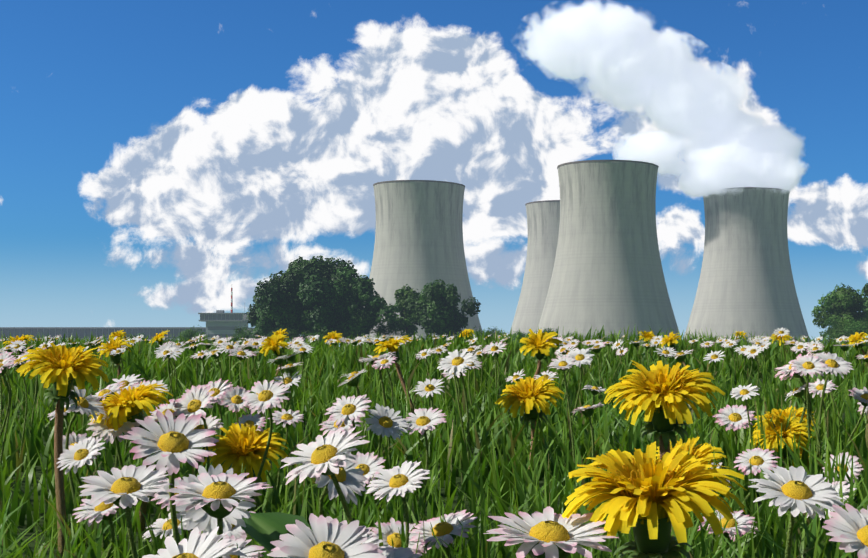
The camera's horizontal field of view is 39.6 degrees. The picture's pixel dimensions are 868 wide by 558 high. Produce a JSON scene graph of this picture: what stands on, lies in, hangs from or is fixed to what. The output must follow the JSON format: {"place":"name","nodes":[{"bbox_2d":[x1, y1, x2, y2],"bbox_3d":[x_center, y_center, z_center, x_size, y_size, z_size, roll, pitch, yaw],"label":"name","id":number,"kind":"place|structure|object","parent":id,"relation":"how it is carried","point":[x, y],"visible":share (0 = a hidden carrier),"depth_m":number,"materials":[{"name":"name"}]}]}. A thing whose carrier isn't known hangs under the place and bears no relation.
{"place":"outdoors","nodes":[
{"label":"outdoors","id":0,"kind":"place"},
{"bbox_2d":[0,326,867,557],"bbox_3d":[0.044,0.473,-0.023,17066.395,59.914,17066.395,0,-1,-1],"label":"ground","id":1,"kind":"structure","parent":0,"point":[39,473],"depth_m":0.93,"materials":[{"name":"green plant"}]},
{"bbox_2d":[0,358,13,438],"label":"daisy","id":2,"kind":"object","parent":1,"relation":"on","point":[5,363],"visible":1,"depth_m":1.00,"materials":[{"name":"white plant"}]},
{"bbox_2d":[0,351,15,470],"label":"daisy","id":3,"kind":"object","parent":1,"relation":"on","point":[5,356],"visible":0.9,"depth_m":1.01,"materials":[{"name":"white plant"}]},
{"bbox_2d":[7,355,26,452],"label":"daisy","id":4,"kind":"object","parent":1,"relation":"on","point":[16,362],"visible":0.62,"depth_m":1.04,"materials":[{"name":"white plant"}]},
{"bbox_2d":[3,334,34,356],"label":"dandelion","id":5,"kind":"object","parent":1,"relation":"on","point":[22,338],"visible":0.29,"depth_m":2.02,"materials":[{"name":"yellow plant"}]},
{"bbox_2d":[17,348,44,432],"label":"daisy","id":6,"kind":"object","parent":1,"relation":"on","point":[36,385],"visible":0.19,"depth_m":1.24,"materials":[{"name":"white plant"}]},
{"bbox_2d":[16,343,108,556],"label":"dandelion","id":7,"kind":"object","parent":1,"relation":"on","point":[62,367],"visible":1,"depth_m":0.73,"materials":[{"name":"yellow plant"}]},
{"bbox_2d":[56,436,104,555],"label":"daisy","id":8,"kind":"object","parent":1,"relation":"on","point":[79,454],"visible":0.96,"depth_m":0.67,"materials":[{"name":"white plant"}]},
{"bbox_2d":[63,432,100,517],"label":"daisy","id":9,"kind":"object","parent":1,"relation":"on","point":[73,438],"visible":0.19,"depth_m":0.84,"materials":[{"name":"white plant"}]},
{"bbox_2d":[65,386,105,529],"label":"daisy","id":10,"kind":"object","parent":1,"relation":"on","point":[87,405],"visible":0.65,"depth_m":0.78,"materials":[{"name":"white plant"}]},
{"bbox_2d":[72,495,118,557],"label":"daisy","id":11,"kind":"object","parent":1,"relation":"on","point":[101,511],"visible":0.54,"depth_m":0.56,"materials":[{"name":"white plant"}]},
{"bbox_2d":[92,382,124,467],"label":"daisy","id":12,"kind":"object","parent":1,"relation":"on","point":[107,390],"visible":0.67,"depth_m":0.89,"materials":[{"name":"white plant"}]},
{"bbox_2d":[86,411,139,511],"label":"daisy","id":13,"kind":"object","parent":1,"relation":"on","point":[106,431],"visible":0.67,"depth_m":0.80,"materials":[{"name":"white plant"}]},
{"bbox_2d":[94,337,134,379],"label":"dandelion","id":14,"kind":"object","parent":1,"relation":"on","point":[112,345],"visible":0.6,"depth_m":1.67,"materials":[{"name":"yellow plant"}]},
{"bbox_2d":[79,465,172,557],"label":"daisy","id":15,"kind":"object","parent":1,"relation":"on","point":[126,488],"visible":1,"depth_m":0.38,"materials":[{"name":"white plant"}]},
{"bbox_2d":[109,374,143,460],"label":"daisy","id":16,"kind":"object","parent":1,"relation":"on","point":[131,380],"visible":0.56,"depth_m":1.08,"materials":[{"name":"white plant"}]},
{"bbox_2d":[90,382,172,531],"bbox_3d":[-0.203,0.123,0.809,0.055,0.108,0.059,0,-1,-1],"label":"dandelion","id":17,"kind":"object","parent":1,"relation":"on","point":[129,404],"visible":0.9,"depth_m":0.80,"materials":[{"name":"yellow plant"}]},
{"bbox_2d":[145,399,181,523],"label":"daisy","id":18,"kind":"object","parent":1,"relation":"on","point":[164,408],"visible":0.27,"depth_m":0.85,"materials":[{"name":"white plant"}]},
{"bbox_2d":[155,346,176,399],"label":"daisy","id":19,"kind":"object","parent":1,"relation":"on","point":[166,352],"visible":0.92,"depth_m":1.37,"materials":[{"name":"white plant"}]},
{"bbox_2d":[143,513,189,541],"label":"daisy","id":20,"kind":"object","parent":1,"relation":"on","point":[160,523],"visible":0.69,"depth_m":0.65,"materials":[{"name":"white plant"}]},
{"bbox_2d":[154,344,182,398],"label":"daisy","id":21,"kind":"object","parent":1,"relation":"on","point":[173,355],"visible":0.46,"depth_m":1.42,"materials":[{"name":"white plant"}]},
{"bbox_2d":[119,409,218,545],"bbox_3d":[-0.092,0.105,0.421,0.034,0.117,0.034,0,-1,-1],"label":"daisy","id":22,"kind":"object","parent":1,"relation":"on","point":[173,443],"visible":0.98,"depth_m":0.42,"materials":[{"name":"white plant"}]},
{"bbox_2d":[151,477,187,541],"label":"daisy","id":23,"kind":"object","parent":1,"relation":"on","point":[164,495],"visible":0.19,"depth_m":0.66,"materials":[{"name":"white plant"}]},
{"bbox_2d":[142,526,246,557],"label":"daisy","id":24,"kind":"object","parent":1,"relation":"on","point":[196,545],"visible":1,"depth_m":0.29,"materials":[{"name":"white plant"}]},
{"bbox_2d":[173,384,217,475],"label":"daisy","id":25,"kind":"object","parent":1,"relation":"on","point":[196,402],"visible":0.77,"depth_m":0.81,"materials":[{"name":"white plant"}]},
{"bbox_2d":[192,415,223,472],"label":"daisy","id":26,"kind":"object","parent":1,"relation":"on","point":[210,422],"visible":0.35,"depth_m":0.83,"materials":[{"name":"white plant"}]},
{"bbox_2d":[176,464,255,555],"bbox_3d":[-0.087,0.120,0.490,0.031,0.090,0.044,0,-1,-1],"label":"daisy","id":27,"kind":"object","parent":1,"relation":"on","point":[201,519],"visible":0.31,"depth_m":0.47,"materials":[{"name":"white plant"}]},
{"bbox_2d":[200,379,233,438],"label":"daisy","id":28,"kind":"object","parent":1,"relation":"on","point":[215,386],"visible":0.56,"depth_m":0.98,"materials":[{"name":"white plant"}]},
{"bbox_2d":[166,473,271,557],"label":"daisy","id":29,"kind":"object","parent":1,"relation":"on","point":[219,496],"visible":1,"depth_m":0.34,"materials":[{"name":"white plant"}]},
{"bbox_2d":[199,508,255,546],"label":"daisy","id":30,"kind":"object","parent":1,"relation":"on","point":[237,531],"visible":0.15,"depth_m":0.57,"materials":[{"name":"white plant"}]},
{"bbox_2d":[217,341,242,380],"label":"daisy","id":31,"kind":"object","parent":1,"relation":"on","point":[228,346],"visible":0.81,"depth_m":1.70,"materials":[{"name":"white plant"}]},
{"bbox_2d":[220,385,253,510],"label":"daisy","id":32,"kind":"object","parent":1,"relation":"on","point":[233,400],"visible":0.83,"depth_m":0.86,"materials":[{"name":"white plant"}]},
{"bbox_2d":[228,347,256,414],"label":"daisy","id":33,"kind":"object","parent":1,"relation":"on","point":[241,355],"visible":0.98,"depth_m":1.28,"materials":[{"name":"white plant"}]},
{"bbox_2d":[222,535,265,557],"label":"daisy","id":34,"kind":"object","parent":1,"relation":"on","point":[241,542],"visible":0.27,"depth_m":0.53,"materials":[{"name":"white plant"}]},
{"bbox_2d":[203,423,287,501],"bbox_3d":[-0.133,0.140,0.851,0.060,0.076,0.054,0,-1,-1],"label":"dandelion","id":35,"kind":"object","parent":1,"relation":"on","point":[237,447],"visible":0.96,"depth_m":0.84,"materials":[{"name":"yellow plant"}]},
{"bbox_2d":[235,413,266,431],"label":"daisy","id":36,"kind":"object","parent":1,"relation":"on","point":[249,420],"visible":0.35,"depth_m":0.97,"materials":[{"name":"white plant"}]},
{"bbox_2d":[242,380,289,510],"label":"daisy","id":37,"kind":"object","parent":1,"relation":"on","point":[269,397],"visible":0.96,"depth_m":0.80,"materials":[{"name":"white plant"}]},
{"bbox_2d":[260,333,288,383],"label":"dandelion","id":38,"kind":"object","parent":1,"relation":"on","point":[273,343],"visible":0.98,"depth_m":1.67,"materials":[{"name":"yellow plant"}]},
{"bbox_2d":[241,512,311,557],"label":"leaf","id":39,"kind":"object","parent":1,"relation":"on","point":[264,530],"visible":0.58,"depth_m":0.49,"materials":[{"name":"green plant"}]},
{"bbox_2d":[267,409,303,488],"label":"daisy","id":40,"kind":"object","parent":1,"relation":"on","point":[285,418],"visible":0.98,"depth_m":0.93,"materials":[{"name":"white plant"}]},
{"bbox_2d":[273,371,301,409],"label":"daisy","id":41,"kind":"object","parent":1,"relation":"on","point":[289,382],"visible":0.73,"depth_m":1.28,"materials":[{"name":"white plant"}]},
{"bbox_2d":[281,427,369,523],"bbox_3d":[-0.034,0.108,0.402,0.034,0.116,0.032,0,-1,-1],"label":"daisy","id":42,"kind":"object","parent":1,"relation":"on","point":[325,457],"visible":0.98,"depth_m":0.40,"materials":[{"name":"white plant"}]},
{"bbox_2d":[267,513,385,557],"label":"daisy","id":43,"kind":"object","parent":1,"relation":"on","point":[328,537],"visible":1,"depth_m":0.32,"materials":[{"name":"white plant"}]},
{"bbox_2d":[303,452,367,515],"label":"daisy","id":44,"kind":"object","parent":1,"relation":"on","point":[350,480],"visible":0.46,"depth_m":0.50,"materials":[{"name":"white plant"}]},
{"bbox_2d":[319,417,362,499],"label":"daisy","id":45,"kind":"object","parent":1,"relation":"on","point":[331,426],"visible":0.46,"depth_m":0.93,"materials":[{"name":"white plant"}]},
{"bbox_2d":[324,394,371,512],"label":"daisy","id":46,"kind":"object","parent":1,"relation":"on","point":[344,410],"visible":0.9,"depth_m":0.81,"materials":[{"name":"white plant"}]},
{"bbox_2d":[337,369,364,395],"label":"daisy","id":47,"kind":"object","parent":1,"relation":"on","point":[352,380],"visible":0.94,"depth_m":1.24,"materials":[{"name":"white plant"}]},
{"bbox_2d":[345,451,385,517],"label":"daisy","id":48,"kind":"object","parent":1,"relation":"on","point":[367,464],"visible":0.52,"depth_m":0.74,"materials":[{"name":"white plant"}]},
{"bbox_2d":[359,352,394,466],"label":"daisy","id":49,"kind":"object","parent":1,"relation":"on","point":[375,358],"visible":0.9,"depth_m":1.04,"materials":[{"name":"white plant"}]},
{"bbox_2d":[372,355,397,473],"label":"daisy","id":50,"kind":"object","parent":1,"relation":"on","point":[385,363],"visible":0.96,"depth_m":0.95,"materials":[{"name":"white plant"}]},
{"bbox_2d":[364,404,408,519],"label":"daisy","id":51,"kind":"object","parent":1,"relation":"on","point":[384,421],"visible":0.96,"depth_m":0.82,"materials":[{"name":"white plant"}]},
{"bbox_2d":[373,335,415,422],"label":"dandelion","id":52,"kind":"object","parent":1,"relation":"on","point":[391,345],"visible":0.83,"depth_m":1.38,"materials":[{"name":"yellow plant"}]},
{"bbox_2d":[365,461,429,547],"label":"daisy","id":53,"kind":"object","parent":1,"relation":"on","point":[403,480],"visible":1,"depth_m":0.58,"materials":[{"name":"white plant"}]},
{"bbox_2d":[368,517,426,554],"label":"daisy","id":54,"kind":"object","parent":1,"relation":"on","point":[390,531],"visible":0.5,"depth_m":0.61,"materials":[{"name":"white plant"}]},
{"bbox_2d":[379,546,420,557],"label":"daisy","id":55,"kind":"object","parent":1,"relation":"on","point":[392,552],"visible":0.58,"depth_m":0.41,"materials":[{"name":"white plant"}]},
{"bbox_2d":[405,407,446,520],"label":"daisy","id":56,"kind":"object","parent":1,"relation":"on","point":[423,421],"visible":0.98,"depth_m":0.83,"materials":[{"name":"white plant"}]},
{"bbox_2d":[412,378,444,431],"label":"daisy","id":57,"kind":"object","parent":1,"relation":"on","point":[426,388],"visible":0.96,"depth_m":1.18,"materials":[{"name":"white plant"}]},
{"bbox_2d":[409,510,477,557],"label":"daisy","id":58,"kind":"object","parent":1,"relation":"on","point":[451,527],"visible":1,"depth_m":0.59,"materials":[{"name":"white plant"}]},
{"bbox_2d":[437,349,477,466],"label":"daisy","id":59,"kind":"object","parent":1,"relation":"on","point":[455,362],"visible":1,"depth_m":0.96,"materials":[{"name":"white plant"}]},
{"bbox_2d":[483,341,505,413],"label":"daisy","id":60,"kind":"object","parent":1,"relation":"on","point":[492,349],"visible":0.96,"depth_m":1.54,"materials":[{"name":"white plant"}]},
{"bbox_2d":[495,376,563,468],"bbox_3d":[0.077,0.125,0.980,0.057,0.091,0.054,0,-1,-1],"label":"dandelion","id":61,"kind":"object","parent":1,"relation":"on","point":[531,394],"visible":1,"depth_m":0.98,"materials":[{"name":"yellow plant"}]},
{"bbox_2d":[519,328,561,378],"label":"dandelion","id":62,"kind":"object","parent":1,"relation":"on","point":[537,344],"visible":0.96,"depth_m":1.55,"materials":[{"name":"yellow plant"}]},
{"bbox_2d":[483,506,618,557],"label":"daisy","id":63,"kind":"object","parent":1,"relation":"on","point":[550,532],"visible":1,"depth_m":0.31,"materials":[{"name":"white plant"}]},
{"bbox_2d":[547,355,578,463],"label":"daisy","id":64,"kind":"object","parent":1,"relation":"on","point":[563,363],"visible":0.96,"depth_m":0.90,"materials":[{"name":"white plant"}]},
{"bbox_2d":[565,348,593,445],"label":"daisy","id":65,"kind":"object","parent":1,"relation":"on","point":[582,356],"visible":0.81,"depth_m":1.17,"materials":[{"name":"white plant"}]},
{"bbox_2d":[573,402,603,480],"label":"daisy","id":66,"kind":"object","parent":1,"relation":"on","point":[587,410],"visible":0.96,"depth_m":0.91,"materials":[{"name":"green plant"}]},
{"bbox_2d":[582,385,607,450],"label":"daisy","id":67,"kind":"object","parent":1,"relation":"on","point":[594,390],"visible":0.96,"depth_m":1.13,"materials":[{"name":"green plant"}]},
{"bbox_2d":[562,441,747,557],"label":"dandelion","id":68,"kind":"object","parent":1,"relation":"on","point":[650,497],"visible":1,"depth_m":0.32,"materials":[{"name":"yellow plant"}]},
{"bbox_2d":[604,360,725,545],"bbox_3d":[0.114,0.107,0.601,0.058,0.132,0.054,0,-1,-1],"label":"dandelion","id":69,"kind":"object","parent":1,"relation":"on","point":[660,391],"visible":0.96,"depth_m":0.59,"materials":[{"name":"yellow plant"}]},
{"bbox_2d":[659,332,687,369],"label":"dandelion","id":70,"kind":"object","parent":1,"relation":"on","point":[671,341],"visible":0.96,"depth_m":2.16,"materials":[{"name":"yellow plant"}]},
{"bbox_2d":[656,436,725,533],"bbox_3d":[0.162,0.136,0.780,0.053,0.065,0.052,0,-1,-1],"label":"dandelion","id":71,"kind":"object","parent":1,"relation":"on","point":[704,450],"visible":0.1,"depth_m":0.78,"materials":[{"name":"yellow plant"}]},
{"bbox_2d":[703,350,724,380],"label":"daisy","id":72,"kind":"object","parent":1,"relation":"on","point":[714,357],"visible":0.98,"depth_m":1.72,"materials":[{"name":"white plant"}]},
{"bbox_2d":[697,510,758,554],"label":"daisy","id":73,"kind":"object","parent":1,"relation":"on","point":[730,528],"visible":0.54,"depth_m":0.65,"materials":[{"name":"white plant"}]},
{"bbox_2d":[712,405,756,451],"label":"daisy","id":74,"kind":"object","parent":1,"relation":"on","point":[737,415],"visible":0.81,"depth_m":0.98,"materials":[{"name":"white plant"}]},
{"bbox_2d":[730,384,759,491],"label":"daisy","id":75,"kind":"object","parent":1,"relation":"on","point":[744,392],"visible":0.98,"depth_m":0.92,"materials":[{"name":"white plant"}]},
{"bbox_2d":[725,448,779,537],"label":"daisy","id":76,"kind":"object","parent":1,"relation":"on","point":[759,458],"visible":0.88,"depth_m":0.73,"materials":[{"name":"white plant"}]},
{"bbox_2d":[744,344,762,404],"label":"daisy","id":77,"kind":"object","parent":1,"relation":"on","point":[754,350],"visible":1,"depth_m":1.45,"materials":[{"name":"white plant"}]},
{"bbox_2d":[750,416,815,467],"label":"dandelion","id":78,"kind":"object","parent":1,"relation":"on","point":[771,441],"visible":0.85,"depth_m":0.92,"materials":[{"name":"yellow plant"}]},
{"bbox_2d":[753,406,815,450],"bbox_3d":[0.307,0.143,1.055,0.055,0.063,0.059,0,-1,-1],"label":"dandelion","id":79,"kind":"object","parent":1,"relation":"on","point":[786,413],"visible":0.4,"depth_m":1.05,"materials":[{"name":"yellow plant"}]},
{"bbox_2d":[774,351,817,465],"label":"daisy","id":80,"kind":"object","parent":1,"relation":"on","point":[787,369],"visible":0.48,"depth_m":0.92,"materials":[{"name":"white plant"}]},
{"bbox_2d":[748,466,844,557],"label":"daisy","id":81,"kind":"object","parent":1,"relation":"on","point":[792,489],"visible":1,"depth_m":0.41,"materials":[{"name":"white plant"}]},
{"bbox_2d":[785,384,823,476],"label":"daisy","id":82,"kind":"object","parent":1,"relation":"on","point":[798,392],"visible":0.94,"depth_m":0.91,"materials":[{"name":"green plant"}]},
{"bbox_2d":[791,355,828,463],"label":"daisy","id":83,"kind":"object","parent":1,"relation":"on","point":[805,365],"visible":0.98,"depth_m":0.89,"materials":[{"name":"white plant"}]},
{"bbox_2d":[809,379,837,437],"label":"daisy","id":84,"kind":"object","parent":1,"relation":"on","point":[818,385],"visible":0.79,"depth_m":1.06,"materials":[{"name":"white plant"}]},
{"bbox_2d":[804,481,856,519],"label":"daisy","id":85,"kind":"object","parent":1,"relation":"on","point":[836,486],"visible":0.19,"depth_m":0.72,"materials":[{"name":"white plant"}]},
{"bbox_2d":[811,352,853,464],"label":"daisy","id":86,"kind":"object","parent":1,"relation":"on","point":[836,363],"visible":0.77,"depth_m":0.99,"materials":[{"name":"white plant"}]},
{"bbox_2d":[822,452,863,484],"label":"daisy","id":87,"kind":"object","parent":1,"relation":"on","point":[856,469],"visible":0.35,"depth_m":0.87,"materials":[{"name":"white plant"}]},
{"bbox_2d":[822,503,867,557],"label":"daisy","id":88,"kind":"object","parent":1,"relation":"on","point":[849,529],"visible":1,"depth_m":0.38,"materials":[{"name":"white plant"}]},
{"bbox_2d":[847,386,867,443],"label":"daisy","id":89,"kind":"object","parent":1,"relation":"on","point":[861,395],"visible":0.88,"depth_m":1.00,"materials":[{"name":"white plant"}]},
{"bbox_2d":[847,332,867,354],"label":"dandelion","id":90,"kind":"object","parent":1,"relation":"on","point":[853,339],"visible":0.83,"depth_m":2.60,"materials":[{"name":"yellow plant"}]},
{"bbox_2d":[0,0,867,346],"label":"sky","id":91,"kind":"structure","parent":0,"point":[159,159],"materials":[{"name":"blue"}]},
{"bbox_2d":[512,0,807,197],"bbox_3d":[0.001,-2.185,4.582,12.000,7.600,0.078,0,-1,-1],"label":"steam plume","id":92,"kind":"object","parent":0,"point":[611,47],"depth_m":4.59,"materials":[{"name":"white"}]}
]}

